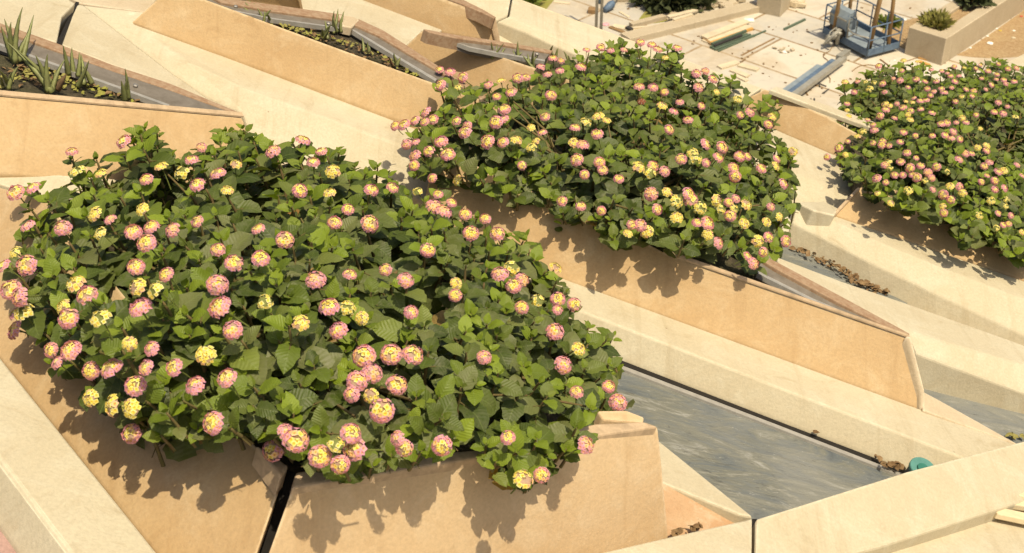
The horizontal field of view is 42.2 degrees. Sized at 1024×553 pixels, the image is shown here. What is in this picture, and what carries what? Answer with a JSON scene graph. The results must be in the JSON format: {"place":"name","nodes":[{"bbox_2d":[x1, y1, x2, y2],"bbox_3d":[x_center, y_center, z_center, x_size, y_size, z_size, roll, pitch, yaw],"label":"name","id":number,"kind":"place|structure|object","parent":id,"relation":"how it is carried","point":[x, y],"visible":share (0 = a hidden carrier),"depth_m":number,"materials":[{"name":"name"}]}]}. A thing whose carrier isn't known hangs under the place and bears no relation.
{"place":"outdoors","nodes":[
{"label":"outdoors","id":0,"kind":"place"},
{"bbox_2d":[588,7,594,13],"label":"stone block","id":1,"kind":"object","parent":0,"point":[591,10],"depth_m":46.77,"materials":[{"name":"stone"}]},
{"bbox_2d":[547,0,1020,114],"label":"plaza","id":2,"kind":"structure","parent":0,"point":[790,67],"depth_m":44.58,"materials":[{"name":"beige concrete"}]},
{"bbox_2d":[523,0,546,5],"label":"shrub","id":3,"kind":"object","parent":2,"relation":"on","point":[534,2],"visible":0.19,"depth_m":46.84,"materials":[{"name":"green plant"}]},
{"bbox_2d":[537,0,553,8],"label":"grass bed","id":4,"kind":"object","parent":2,"relation":"on","point":[545,4],"visible":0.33,"depth_m":47.58,"materials":[{"name":"plant"}]},
{"bbox_2d":[553,0,629,17],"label":"board stack","id":5,"kind":"object","parent":2,"relation":"on","point":[568,3],"visible":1,"depth_m":47.52,"materials":[{"name":"brown wood"}]},
{"bbox_2d":[595,0,598,27],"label":"scaffold pole","id":6,"kind":"object","parent":2,"relation":"on","point":[596,14],"depth_m":44.90,"materials":[{"name":"grey metal"}]},
{"bbox_2d":[600,0,603,28],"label":"scaffold pole","id":7,"kind":"object","parent":2,"relation":"on","point":[601,14],"depth_m":44.91,"materials":[{"name":"grey metal"}]},
{"bbox_2d":[598,0,615,11],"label":"welding torch","id":8,"kind":"object","parent":2,"relation":"on","point":[608,6],"visible":0.88,"depth_m":46.83,"materials":[{"name":"blue paint"}]},
{"bbox_2d":[608,24,651,32],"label":"board stack","id":9,"kind":"object","parent":2,"relation":"on","point":[619,28],"visible":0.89,"depth_m":45.62,"materials":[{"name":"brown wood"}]},
{"bbox_2d":[639,5,682,23],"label":"grass bed","id":10,"kind":"object","parent":2,"relation":"on","point":[646,13],"visible":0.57,"depth_m":46.75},
{"bbox_2d":[628,0,717,13],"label":"shrub","id":11,"kind":"object","parent":10,"relation":"on","point":[661,6],"visible":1,"depth_m":46.60,"materials":[{"name":"green plant"}]},
{"bbox_2d":[629,3,713,26],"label":"kerb","id":12,"kind":"structure","parent":2,"relation":"on","point":[651,20],"depth_m":46.09,"materials":[{"name":"grey concrete"}]},
{"bbox_2d":[666,9,697,20],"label":"board stack","id":13,"kind":"object","parent":12,"relation":"on","point":[681,15],"visible":0.93,"depth_m":46.08,"materials":[{"name":"brown wood"}]},
{"bbox_2d":[497,0,847,139],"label":"building","id":14,"kind":"structure","parent":2,"relation":"on","point":[833,119],"depth_m":4.37,"materials":[{"name":"paint"}]},
{"bbox_2d":[0,359,154,552],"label":"concrete rib","id":15,"kind":"object","parent":14,"relation":"on","point":[55,497],"visible":1,"depth_m":1.54,"materials":[{"name":"beige concrete"}]},
{"bbox_2d":[0,531,15,552],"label":"pink ledge","id":16,"kind":"object","parent":15,"relation":"attached to","point":[6,546],"visible":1,"depth_m":1.52,"materials":[{"name":"paint"}]},
{"bbox_2d":[69,0,155,12],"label":"concrete rib","id":17,"kind":"object","parent":14,"relation":"on","point":[142,6],"visible":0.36,"depth_m":3.01,"materials":[{"name":"beige concrete"}]},
{"bbox_2d":[62,5,237,111],"bbox_3d":[-0.809,-0.395,2.728,0.502,0.218,0.216,23,40,30],"label":"concrete rib","id":18,"kind":"object","parent":14,"relation":"on","point":[89,33],"visible":0.4,"depth_m":2.72,"materials":[{"name":"beige concrete"}]},
{"bbox_2d":[0,0,73,42],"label":"concrete rib","id":19,"kind":"object","parent":18,"relation":"on","point":[50,18],"visible":0.46,"depth_m":2.68,"materials":[{"name":"beige concrete"}]},
{"bbox_2d":[57,2,78,44],"bbox_3d":[-0.922,-0.519,2.755,0.014,0.076,0.356,-6,34,-9],"label":"joint seal","id":20,"kind":"object","parent":19,"relation":"attached to","point":[63,33],"visible":0.61,"depth_m":2.71,"materials":[{"name":"black rubber"}]},
{"bbox_2d":[0,175,314,210],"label":"concrete rib","id":21,"kind":"object","parent":14,"relation":"on","point":[54,182],"visible":0.04,"depth_m":2.22,"materials":[{"name":"beige concrete"}]},
{"bbox_2d":[0,23,244,181],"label":"planter","id":22,"kind":"object","parent":21,"relation":"on","point":[41,131],"visible":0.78,"depth_m":2.33,"materials":[{"name":"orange concrete"}]},
{"bbox_2d":[0,66,18,89],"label":"aloe plant","id":23,"kind":"object","parent":22,"relation":"in","point":[9,81],"visible":1,"depth_m":2.29,"materials":[{"name":"green plant"}]},
{"bbox_2d":[1,7,33,63],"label":"aloe plant","id":24,"kind":"object","parent":22,"relation":"in","point":[13,55],"visible":0.91,"depth_m":2.39,"materials":[{"name":"green plant"}]},
{"bbox_2d":[7,42,65,94],"bbox_3d":[-0.833,-0.366,2.334,0.103,0.087,0.043,0,34,0],"label":"aloe plant","id":25,"kind":"object","parent":22,"relation":"in","point":[40,72],"visible":1,"depth_m":2.33,"materials":[{"name":"green plant"}]},
{"bbox_2d":[0,64,139,101],"bbox_3d":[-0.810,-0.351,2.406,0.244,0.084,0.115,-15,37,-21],"label":"bed litter","id":26,"kind":"object","parent":22,"relation":"in","point":[29,73],"visible":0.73,"depth_m":2.40,"materials":[{"name":"green plant"}]},
{"bbox_2d":[63,46,80,76],"bbox_3d":[-0.801,-0.399,2.420,0.033,0.064,0.035,0,34,0],"label":"aloe plant","id":27,"kind":"object","parent":22,"relation":"in","point":[69,67],"visible":0.99,"depth_m":2.42,"materials":[{"name":"green plant"}]},
{"bbox_2d":[75,55,93,88],"bbox_3d":[-0.770,-0.378,2.404,0.039,0.061,0.069,0,34,0],"label":"aloe plant","id":28,"kind":"object","parent":22,"relation":"in","point":[85,74],"visible":1,"depth_m":2.40,"materials":[{"name":"green plant"}]},
{"bbox_2d":[121,69,130,101],"bbox_3d":[-0.699,-0.346,2.393,0.018,0.066,0.024,-12,36,-17],"label":"aloe plant","id":29,"kind":"object","parent":22,"relation":"in","point":[125,93],"visible":1,"depth_m":2.40,"materials":[{"name":"green plant"}]},
{"bbox_2d":[84,6,427,206],"bbox_3d":[-0.528,-0.314,2.872,0.995,0.395,0.326,12,36,17],"label":"concrete rib","id":30,"kind":"object","parent":14,"relation":"on","point":[278,110],"visible":0.34,"depth_m":2.79,"materials":[{"name":"beige concrete"}]},
{"bbox_2d":[133,0,496,129],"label":"planter","id":31,"kind":"object","parent":14,"relation":"on","point":[234,30],"visible":0.8,"depth_m":2.89,"materials":[{"name":"beige concrete"}]},
{"bbox_2d":[257,8,270,21],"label":"aloe plant","id":32,"kind":"object","parent":31,"relation":"in","point":[265,15],"visible":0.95,"depth_m":2.95,"materials":[{"name":"green plant"}]},
{"bbox_2d":[321,21,330,39],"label":"aloe plant","id":33,"kind":"object","parent":31,"relation":"in","point":[325,33],"visible":1,"depth_m":2.98,"materials":[{"name":"green plant"}]},
{"bbox_2d":[332,10,343,33],"bbox_3d":[-0.400,-0.592,3.043,0.026,0.056,0.061,0,34,0],"label":"aloe plant","id":34,"kind":"object","parent":31,"relation":"in","point":[334,25],"visible":1,"depth_m":3.04,"materials":[{"name":"green plant"}]},
{"bbox_2d":[267,22,418,76],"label":"bed litter","id":35,"kind":"object","parent":31,"relation":"in","point":[319,36],"visible":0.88,"depth_m":2.98,"materials":[{"name":"brown plant"}]},
{"bbox_2d":[359,38,370,52],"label":"aloe plant","id":36,"kind":"object","parent":31,"relation":"in","point":[362,47],"visible":1,"depth_m":2.98,"materials":[{"name":"green plant"}]},
{"bbox_2d":[389,54,400,66],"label":"aloe plant","id":37,"kind":"object","parent":31,"relation":"in","point":[396,62],"visible":1,"depth_m":2.96,"materials":[{"name":"green plant"}]},
{"bbox_2d":[301,0,441,44],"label":"concrete rib","id":38,"kind":"object","parent":14,"relation":"on","point":[405,30],"visible":0.19,"depth_m":3.41,"materials":[{"name":"beige concrete"}]},
{"bbox_2d":[246,0,302,8],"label":"planter","id":39,"kind":"object","parent":38,"relation":"on","point":[293,3],"visible":0.38,"depth_m":3.27,"materials":[{"name":"orange concrete"}]},
{"bbox_2d":[465,0,509,22],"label":"concrete rib","id":40,"kind":"object","parent":14,"relation":"on","point":[498,9],"visible":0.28,"depth_m":3.66,"materials":[{"name":"beige concrete"}]},
{"bbox_2d":[364,0,499,40],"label":"planter","id":41,"kind":"object","parent":40,"relation":"on","point":[461,17],"visible":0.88,"depth_m":3.54,"materials":[{"name":"orange concrete"}]},
{"bbox_2d":[407,29,597,106],"bbox_3d":[-0.017,-0.506,3.246,0.496,0.245,0.266,0,34,0],"label":"planter","id":42,"kind":"object","parent":14,"relation":"on","point":[473,60],"visible":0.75,"depth_m":3.23,"materials":[{"name":"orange concrete"}]},
{"bbox_2d":[491,42,505,58],"bbox_3d":[-0.040,-0.556,3.225,0.049,0.048,0.045,0,34,0],"label":"aloe plant","id":43,"kind":"object","parent":42,"relation":"in","point":[497,51],"visible":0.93,"depth_m":3.21,"materials":[{"name":"green plant"}]},
{"bbox_2d":[513,42,521,61],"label":"aloe plant","id":44,"kind":"object","parent":42,"relation":"in","point":[517,51],"visible":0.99,"depth_m":3.24,"materials":[{"name":"green plant"}]},
{"bbox_2d":[522,51,536,67],"bbox_3d":[0.047,-0.532,3.222,0.025,0.058,0.041,-29,44,-36],"label":"aloe plant","id":45,"kind":"object","parent":42,"relation":"in","point":[531,63],"visible":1,"depth_m":3.22,"materials":[{"name":"green plant"}]},
{"bbox_2d":[499,36,511,42],"bbox_3d":[0.247,-0.519,3.696,0.656,0.339,0.081,4,34,6],"label":"concrete rib","id":46,"kind":"object","parent":14,"relation":"on","point":[502,39],"visible":0.06,"depth_m":3.63,"materials":[{"name":"beige concrete"}]},
{"bbox_2d":[497,0,760,138],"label":"concrete rib","id":47,"kind":"object","parent":14,"relation":"on","point":[523,23],"visible":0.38,"depth_m":3.64,"materials":[{"name":"beige concrete"}]},
{"bbox_2d":[605,520,751,552],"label":"concrete rib","id":48,"kind":"object","parent":14,"relation":"on","point":[734,538],"visible":1,"depth_m":1.87,"materials":[{"name":"beige concrete"}]},
{"bbox_2d":[659,442,750,537],"bbox_3d":[0.266,0.353,2.081,0.236,0.147,0.292,0,34,0],"label":"concrete rib","id":49,"kind":"object","parent":14,"relation":"on","point":[692,496],"visible":0.23,"depth_m":2.04,"materials":[{"name":"beige concrete"}]},
{"bbox_2d":[0,188,667,552],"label":"planter","id":50,"kind":"object","parent":49,"relation":"on","point":[606,495],"visible":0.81,"depth_m":1.69,"materials":[{"name":"beige concrete"}]},
{"bbox_2d":[0,121,634,493],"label":"lantana bush","id":51,"kind":"object","parent":50,"relation":"in","point":[294,345],"visible":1,"depth_m":1.72,"materials":[{"name":"green plant"}]},
{"bbox_2d":[671,522,702,536],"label":"dead leaves","id":52,"kind":"object","parent":49,"relation":"on","point":[679,530],"visible":0.99,"depth_m":1.98,"materials":[{"name":"brown plant"}]},
{"bbox_2d":[587,347,902,519],"bbox_3d":[0.332,0.311,2.258,0.764,0.251,0.374,13,36,18],"label":"grey sheet","id":53,"kind":"object","parent":14,"relation":"on","point":[754,467],"visible":0.33,"depth_m":2.27,"materials":[{"name":"grey metal"}]},
{"bbox_2d":[880,461,905,470],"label":"dead leaves","id":54,"kind":"object","parent":53,"relation":"on","point":[897,465],"visible":1,"depth_m":2.33,"materials":[{"name":"brown plant"}]},
{"bbox_2d":[904,457,932,472],"bbox_3d":[0.712,0.347,2.323,0.053,0.053,0.052,0,34,0],"label":"plastic cap","id":55,"kind":"object","parent":53,"relation":"on","point":[916,463],"visible":0.35,"depth_m":2.31,"materials":[{"name":"teal plastic"}]},
{"bbox_2d":[528,278,1015,468],"bbox_3d":[0.303,0.148,2.480,1.304,0.462,0.217,8,35,12],"label":"concrete rib","id":56,"kind":"object","parent":14,"relation":"on","point":[933,431],"visible":0.38,"depth_m":2.40,"materials":[{"name":"beige concrete"}]},
{"bbox_2d":[426,122,923,409],"bbox_3d":[0.336,-0.102,2.661,0.997,0.421,0.499,7,35,10],"label":"planter","id":57,"kind":"object","parent":56,"relation":"on","point":[779,310],"visible":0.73,"depth_m":2.49,"materials":[{"name":"beige concrete"}]},
{"bbox_2d":[390,37,801,275],"bbox_3d":[0.262,-0.322,3.064,0.832,0.651,1.462,9,35,13],"label":"lantana bush","id":58,"kind":"object","parent":57,"relation":"in","point":[694,187],"visible":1,"depth_m":2.66,"materials":[{"name":"green plant"}]},
{"bbox_2d":[611,357,904,472],"bbox_3d":[0.393,0.237,2.395,0.677,0.206,0.035,8,35,12],"label":"joint seal","id":59,"kind":"object","parent":56,"relation":"attached to","point":[724,402],"visible":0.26,"depth_m":2.38,"materials":[{"name":"black rubber"}]},
{"bbox_2d":[813,430,882,461],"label":"dead leaves","id":60,"kind":"object","parent":59,"relation":"on","point":[879,457],"visible":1,"depth_m":2.36,"materials":[{"name":"brown plant"}]},
{"bbox_2d":[769,215,791,258],"bbox_3d":[0.587,-0.075,3.051,0.071,0.120,0.211,24,41,31],"label":"concrete rib","id":61,"kind":"object","parent":14,"relation":"on","point":[786,230],"visible":0.01,"depth_m":3.05,"materials":[{"name":"beige concrete"}]},
{"bbox_2d":[749,124,851,207],"bbox_3d":[0.755,-0.231,3.457,0.434,0.240,0.377,6,35,9],"label":"concrete rib","id":62,"kind":"object","parent":14,"relation":"on","point":[819,178],"visible":0.15,"depth_m":3.40,"materials":[{"name":"beige concrete"}]},
{"bbox_2d":[745,87,880,155],"bbox_3d":[0.881,-0.377,3.597,0.565,0.196,0.198,7,35,10],"label":"planter","id":63,"kind":"object","parent":14,"relation":"on","point":[801,119],"visible":0.4,"depth_m":3.61,"materials":[{"name":"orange concrete"}]},
{"bbox_2d":[798,202,836,225],"bbox_3d":[0.727,-0.139,3.138,0.118,0.084,0.090,-22,40,-30],"label":"concrete rib","id":64,"kind":"object","parent":14,"relation":"on","point":[817,213],"visible":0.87,"depth_m":3.10,"materials":[{"name":"beige concrete"}]},
{"bbox_2d":[781,246,906,303],"bbox_3d":[0.738,-0.003,3.063,0.347,0.139,0.228,4,34,6],"label":"grey sheet","id":65,"kind":"object","parent":14,"relation":"on","point":[799,258],"visible":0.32,"depth_m":3.06,"materials":[{"name":"grey metal"}]},
{"bbox_2d":[789,246,889,294],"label":"dead leaves","id":66,"kind":"object","parent":65,"relation":"on","point":[867,284],"visible":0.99,"depth_m":3.05,"materials":[{"name":"brown plant"}]},
{"bbox_2d":[751,442,1023,552],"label":"concrete rib","id":67,"kind":"object","parent":14,"relation":"on","point":[907,510],"visible":0.96,"depth_m":2.13,"materials":[{"name":"beige concrete"}]},
{"bbox_2d":[776,258,1023,413],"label":"concrete rib","id":68,"kind":"object","parent":14,"relation":"on","point":[958,359],"visible":0.45,"depth_m":2.68,"materials":[{"name":"beige concrete"}]},
{"bbox_2d":[789,210,1023,345],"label":"concrete rib","id":69,"kind":"object","parent":14,"relation":"on","point":[952,288],"visible":0.56,"depth_m":3.05,"materials":[{"name":"beige concrete"}]},
{"bbox_2d":[835,117,1023,280],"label":"planter","id":70,"kind":"object","parent":14,"relation":"on","point":[856,206],"visible":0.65,"depth_m":3.15,"materials":[{"name":"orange concrete"}]},
{"bbox_2d":[824,57,1023,268],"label":"lantana bush","id":71,"kind":"object","parent":70,"relation":"in","point":[925,143],"visible":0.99,"depth_m":3.36,"materials":[{"name":"green plant"}]},
{"bbox_2d":[893,511,1023,552],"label":"flat ledge","id":72,"kind":"object","parent":14,"relation":"on","point":[998,536],"visible":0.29,"depth_m":2.21,"materials":[{"name":"beige concrete"}]},
{"bbox_2d":[994,509,1023,524],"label":"wood offcut","id":73,"kind":"object","parent":72,"relation":"on","point":[1009,515],"visible":0.77,"depth_m":2.26,"materials":[{"name":"beige wood"}]},
{"bbox_2d":[1013,501,1023,510],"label":"wood offcut","id":74,"kind":"object","parent":72,"relation":"on","point":[1019,506],"visible":0.29,"depth_m":2.30,"materials":[{"name":"beige wood"}]},
{"bbox_2d":[924,389,1023,443],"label":"grey sheet","id":75,"kind":"object","parent":14,"relation":"on","point":[1001,421],"visible":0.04,"depth_m":2.65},
{"bbox_2d":[1005,432,1023,439],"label":"dead leaves","id":76,"kind":"object","parent":75,"relation":"on","point":[1013,435],"visible":1,"depth_m":2.59,"materials":[{"name":"yellow plant"}]},
{"bbox_2d":[986,54,1023,107],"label":"concrete rib","id":77,"kind":"object","parent":14,"relation":"on","point":[1018,61],"visible":0.07,"depth_m":5.09,"materials":[{"name":"beige concrete"}]},
{"bbox_2d":[621,1,758,41],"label":"kerb","id":78,"kind":"structure","parent":2,"relation":"on","point":[695,21],"depth_m":45.76,"materials":[{"name":"grey concrete"}]},
{"bbox_2d":[701,19,753,44],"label":"board stack","id":79,"kind":"object","parent":2,"relation":"on","point":[723,32],"visible":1,"depth_m":45.35,"materials":[{"name":"brown wood"}]},
{"bbox_2d":[713,0,745,7],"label":"rubble pile","id":80,"kind":"object","parent":2,"relation":"on","point":[723,3],"visible":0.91,"depth_m":47.23,"materials":[{"name":"beige stone"}]},
{"bbox_2d":[710,29,765,51],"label":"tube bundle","id":81,"kind":"object","parent":2,"relation":"on","point":[721,44],"visible":1,"depth_m":44.68,"materials":[{"name":"metal"}]},
{"bbox_2d":[717,60,759,81],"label":"board stack","id":82,"kind":"object","parent":2,"relation":"on","point":[741,76],"visible":0.93,"depth_m":43.02,"materials":[{"name":"brown wood"}]},
{"bbox_2d":[741,38,774,55],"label":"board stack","id":83,"kind":"object","parent":2,"relation":"on","point":[757,46],"visible":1,"depth_m":44.43,"materials":[{"name":"brown wood"}]},
{"bbox_2d":[619,7,910,96],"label":"site debris","id":84,"kind":"object","parent":2,"relation":"on","point":[806,93],"visible":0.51,"depth_m":43.63,"materials":[{"name":"beige stone"}]},
{"bbox_2d":[757,0,789,16],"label":"concrete block","id":85,"kind":"object","parent":2,"relation":"on","point":[779,8],"depth_m":46.60,"materials":[{"name":"beige concrete"}]},
{"bbox_2d":[772,47,794,52],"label":"rubble pile","id":86,"kind":"object","parent":2,"relation":"on","point":[782,48],"visible":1,"depth_m":44.19,"materials":[{"name":"beige stone"}]},
{"bbox_2d":[783,18,805,30],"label":"metal tube","id":87,"kind":"object","parent":2,"relation":"on","point":[794,24],"visible":1,"depth_m":45.94,"materials":[{"name":"green metal"}]},
{"bbox_2d":[790,0,806,7],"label":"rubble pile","id":88,"kind":"object","parent":2,"relation":"on","point":[798,3],"visible":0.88,"depth_m":47.17,"materials":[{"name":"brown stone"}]},
{"bbox_2d":[783,0,903,100],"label":"lift basket","id":89,"kind":"object","parent":2,"relation":"on","point":[852,31],"visible":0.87,"depth_m":43.87,"materials":[{"name":"blue metal"}]},
{"bbox_2d":[832,0,840,30],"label":"timber pole","id":90,"kind":"object","parent":89,"relation":"in","point":[837,10],"visible":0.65,"depth_m":44.08,"materials":[{"name":"brown wood"}]},
{"bbox_2d":[848,0,852,8],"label":"timber pole","id":91,"kind":"object","parent":89,"relation":"on","point":[850,4],"visible":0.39,"depth_m":44.19,"materials":[{"name":"brown wood"}]},
{"bbox_2d":[866,0,881,48],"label":"timber pole","id":92,"kind":"object","parent":89,"relation":"on","point":[876,13],"visible":0.94,"depth_m":43.07,"materials":[{"name":"brown wood"}]},
{"bbox_2d":[886,0,895,44],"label":"timber pole","id":93,"kind":"object","parent":89,"relation":"on","point":[891,17],"visible":1,"depth_m":43.29,"materials":[{"name":"brown wood"}]},
{"bbox_2d":[852,57,945,70],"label":"cable","id":94,"kind":"object","parent":2,"relation":"on","point":[874,65],"visible":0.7,"depth_m":43.26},
{"bbox_2d":[881,18,919,48],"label":"bare earth","id":95,"kind":"structure","parent":2,"relation":"on","point":[908,23],"depth_m":45.53,"materials":[{"name":"soil"}]},
{"bbox_2d":[872,13,902,29],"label":"shrub","id":96,"kind":"object","parent":95,"relation":"on","point":[881,18],"visible":0.46,"depth_m":45.81,"materials":[{"name":"green plant"}]},
{"bbox_2d":[918,57,930,64],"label":"board stack","id":97,"kind":"object","parent":2,"relation":"on","point":[920,62],"visible":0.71,"depth_m":43.42,"materials":[{"name":"orange wood"}]},
{"bbox_2d":[905,0,1023,64],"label":"concrete planter","id":98,"kind":"object","parent":2,"relation":"on","point":[972,25],"visible":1,"depth_m":43.88,"materials":[{"name":"beige concrete"}]},
{"bbox_2d":[914,8,956,30],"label":"grass tuft","id":99,"kind":"object","parent":98,"relation":"on","point":[941,19],"visible":1,"depth_m":43.49,"materials":[{"name":"green plant"}]},
{"bbox_2d":[955,0,996,9],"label":"shrub","id":100,"kind":"object","parent":98,"relation":"in","point":[987,3],"visible":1,"depth_m":44.85,"materials":[{"name":"green plant"}]},
{"bbox_2d":[957,10,1023,57],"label":"bare earth","id":101,"kind":"structure","parent":2,"relation":"on","point":[1004,45],"depth_m":44.71,"materials":[{"name":"soil"}]}
]}

